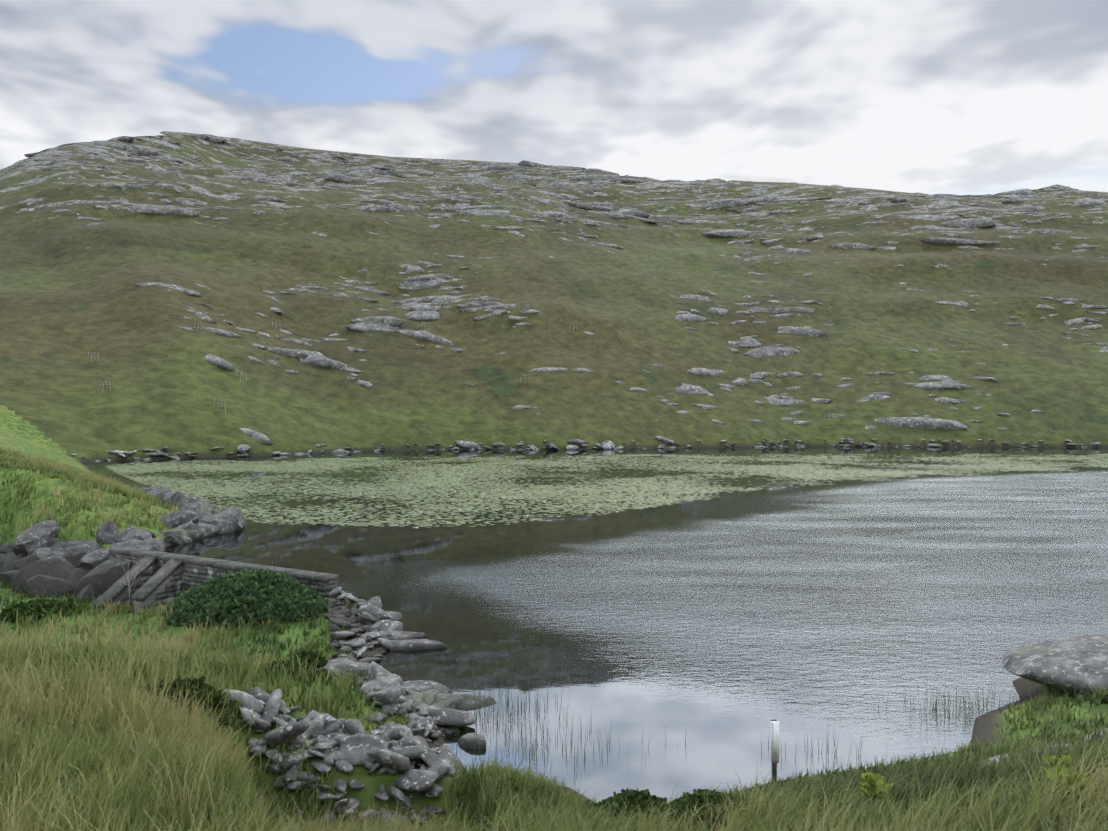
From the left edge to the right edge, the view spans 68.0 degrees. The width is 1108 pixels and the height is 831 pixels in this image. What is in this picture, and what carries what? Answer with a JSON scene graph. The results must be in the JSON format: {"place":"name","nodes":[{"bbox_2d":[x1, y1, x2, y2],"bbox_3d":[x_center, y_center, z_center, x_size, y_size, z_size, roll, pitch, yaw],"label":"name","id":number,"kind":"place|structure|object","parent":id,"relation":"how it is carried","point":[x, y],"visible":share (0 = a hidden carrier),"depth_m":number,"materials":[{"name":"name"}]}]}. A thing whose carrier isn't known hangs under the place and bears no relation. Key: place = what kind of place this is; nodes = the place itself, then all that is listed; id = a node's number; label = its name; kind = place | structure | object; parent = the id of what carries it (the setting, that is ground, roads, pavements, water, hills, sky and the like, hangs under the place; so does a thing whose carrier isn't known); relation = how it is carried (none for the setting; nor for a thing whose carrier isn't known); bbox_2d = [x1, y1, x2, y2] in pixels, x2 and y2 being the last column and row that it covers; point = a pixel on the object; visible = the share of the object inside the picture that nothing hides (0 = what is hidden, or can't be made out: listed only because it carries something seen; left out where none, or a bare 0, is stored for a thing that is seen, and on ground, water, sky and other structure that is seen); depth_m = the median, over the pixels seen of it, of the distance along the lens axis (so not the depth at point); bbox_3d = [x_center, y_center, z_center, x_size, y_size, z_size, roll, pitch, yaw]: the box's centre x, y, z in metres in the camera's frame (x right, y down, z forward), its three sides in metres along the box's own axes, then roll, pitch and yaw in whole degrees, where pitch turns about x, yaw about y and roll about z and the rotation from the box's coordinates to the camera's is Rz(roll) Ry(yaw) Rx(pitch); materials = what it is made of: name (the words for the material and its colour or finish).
{"place":"outdoors","nodes":[
{"label":"outdoors","id":0,"kind":"place"},
{"bbox_2d":[0,134,1107,830],"bbox_3d":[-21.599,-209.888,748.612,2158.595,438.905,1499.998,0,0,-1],"label":"terrain","id":1,"kind":"structure","parent":0,"point":[70,294],"depth_m":225.69,"materials":[{"name":"green plant"}]},
{"bbox_2d":[0,445,183,609],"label":"knoll grass","id":2,"kind":"structure","parent":1,"relation":"on","point":[37,465],"depth_m":47.74,"materials":[{"name":"green plant"}]},
{"bbox_2d":[0,487,245,602],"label":"boulders","id":3,"kind":"object","parent":1,"relation":"on","point":[37,559],"visible":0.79,"depth_m":41.25,"materials":[{"name":"grey stone"}]},
{"bbox_2d":[110,558,142,607],"bbox_3d":[-19.607,7.290,36.839,1.078,2.350,4.338,0,0,-43],"label":"dead sapling","id":4,"kind":"object","parent":1,"relation":"on","point":[129,580],"visible":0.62,"depth_m":35.35,"materials":[{"name":"grey wood"}]},
{"bbox_2d":[94,553,336,613],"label":"dam wall","id":5,"kind":"structure","parent":1,"relation":"on","point":[183,577],"depth_m":35.80,"materials":[{"name":"stone"}]},
{"bbox_2d":[92,547,338,608],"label":"wooden beams","id":6,"kind":"structure","parent":5,"relation":"on","point":[144,591],"depth_m":35.68,"materials":[{"name":"grey wood"}]},
{"bbox_2d":[160,567,329,627],"bbox_3d":[-11.885,6.880,31.393,8.088,2.328,4.132,0,0,33],"label":"juniper bush","id":7,"kind":"object","parent":1,"relation":"on","point":[265,594],"visible":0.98,"depth_m":29.96,"materials":[{"name":"green plant"}]},
{"bbox_2d":[235,650,341,686],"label":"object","id":8,"kind":"object","parent":1,"relation":"on","point":[288,663],"visible":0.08,"depth_m":19.01,"materials":[{"name":"green plant"}]},
{"bbox_2d":[88,321,576,411],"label":"fence and sapling cages","id":9,"kind":"object","parent":1,"relation":"on","point":[421,324],"visible":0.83,"depth_m":168.00,"materials":[{"name":"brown wood"}]},
{"bbox_2d":[222,687,459,830],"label":"rubble wall rocks","id":10,"kind":"object","parent":1,"relation":"on","point":[350,743],"visible":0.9,"depth_m":14.66,"materials":[{"name":"grey stone"}]},
{"bbox_2d":[0,598,779,830],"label":"low shrubs","id":11,"kind":"object","parent":1,"relation":"on","point":[41,608],"visible":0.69,"depth_m":13.90,"materials":[{"name":"green plant"}]},
{"bbox_2d":[317,587,496,770],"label":"shore rocks","id":12,"kind":"object","parent":1,"relation":"on","point":[428,701],"visible":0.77,"depth_m":19.98,"materials":[{"name":"grey stone"}]},
{"bbox_2d":[412,664,591,746],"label":"reeds","id":13,"kind":"object","parent":1,"relation":"on","point":[488,710],"visible":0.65,"depth_m":19.54,"materials":[{"name":"green plant"}]},
{"bbox_2d":[0,652,1107,830],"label":"grass","id":14,"kind":"structure","parent":1,"relation":"on","point":[112,771],"depth_m":9.54,"materials":[{"name":"green plant"}]},
{"bbox_2d":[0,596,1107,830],"bbox_3d":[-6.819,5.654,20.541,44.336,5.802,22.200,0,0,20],"label":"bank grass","id":15,"kind":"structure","parent":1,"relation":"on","point":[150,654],"depth_m":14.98,"materials":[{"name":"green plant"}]},
{"bbox_2d":[0,131,1107,443],"bbox_3d":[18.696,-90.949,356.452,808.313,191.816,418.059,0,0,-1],"label":"hill rocks","id":16,"kind":"object","parent":1,"relation":"on","point":[422,311],"visible":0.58,"depth_m":313.80,"materials":[{"name":"grey stone"}]},
{"bbox_2d":[438,715,685,776],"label":"reeds","id":17,"kind":"object","parent":1,"relation":"on","point":[543,727],"visible":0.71,"depth_m":17.47,"materials":[{"name":"green plant"}]},
{"bbox_2d":[70,304,1100,461],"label":"shore rocks","id":18,"kind":"object","parent":1,"relation":"on","point":[605,445],"visible":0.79,"depth_m":170.43,"materials":[{"name":"grey stone"}]},
{"bbox_2d":[771,720,778,777],"bbox_3d":[4.306,6.865,16.042,0.150,1.800,0.133,0,0,-1],"label":"gauge post","id":19,"kind":"object","parent":1,"relation":"on","point":[774,742],"visible":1,"depth_m":15.98,"materials":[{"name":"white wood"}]},
{"bbox_2d":[761,723,886,763],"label":"reeds","id":20,"kind":"object","parent":1,"relation":"on","point":[818,748],"visible":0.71,"depth_m":17.09,"materials":[{"name":"green plant"}]},
{"bbox_2d":[859,754,1097,803],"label":"leafy plants","id":21,"kind":"object","parent":1,"relation":"on","point":[869,784],"visible":0.56,"depth_m":11.09,"materials":[{"name":"green plant"}]},
{"bbox_2d":[979,634,1107,765],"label":"slab rocks","id":22,"kind":"object","parent":1,"relation":"on","point":[1071,662],"visible":0.65,"depth_m":19.23,"materials":[{"name":"grey stone"}]},
{"bbox_2d":[0,0,1107,194],"label":"sky","id":23,"kind":"structure","parent":0,"point":[955,97],"materials":[{"name":"white"}]},
{"bbox_2d":[80,447,1107,801],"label":"lake water","id":24,"kind":"structure","parent":0,"point":[700,643],"depth_m":32.78,"materials":[{"name":"grey liquid"}]},
{"bbox_2d":[107,454,1107,527],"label":"lily pads","id":25,"kind":"object","parent":24,"relation":"on","point":[430,476],"visible":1,"depth_m":89.05,"materials":[{"name":"green plant"}]},
{"bbox_2d":[878,681,1013,724],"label":"reeds","id":26,"kind":"object","parent":24,"relation":"in","point":[948,710],"visible":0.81,"depth_m":19.67,"materials":[{"name":"green plant"}]},
{"bbox_2d":[999,687,1094,715],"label":"bank grass","id":27,"kind":"structure","parent":0,"point":[1062,696],"depth_m":18.80,"materials":[{"name":"green plant"}]}
]}

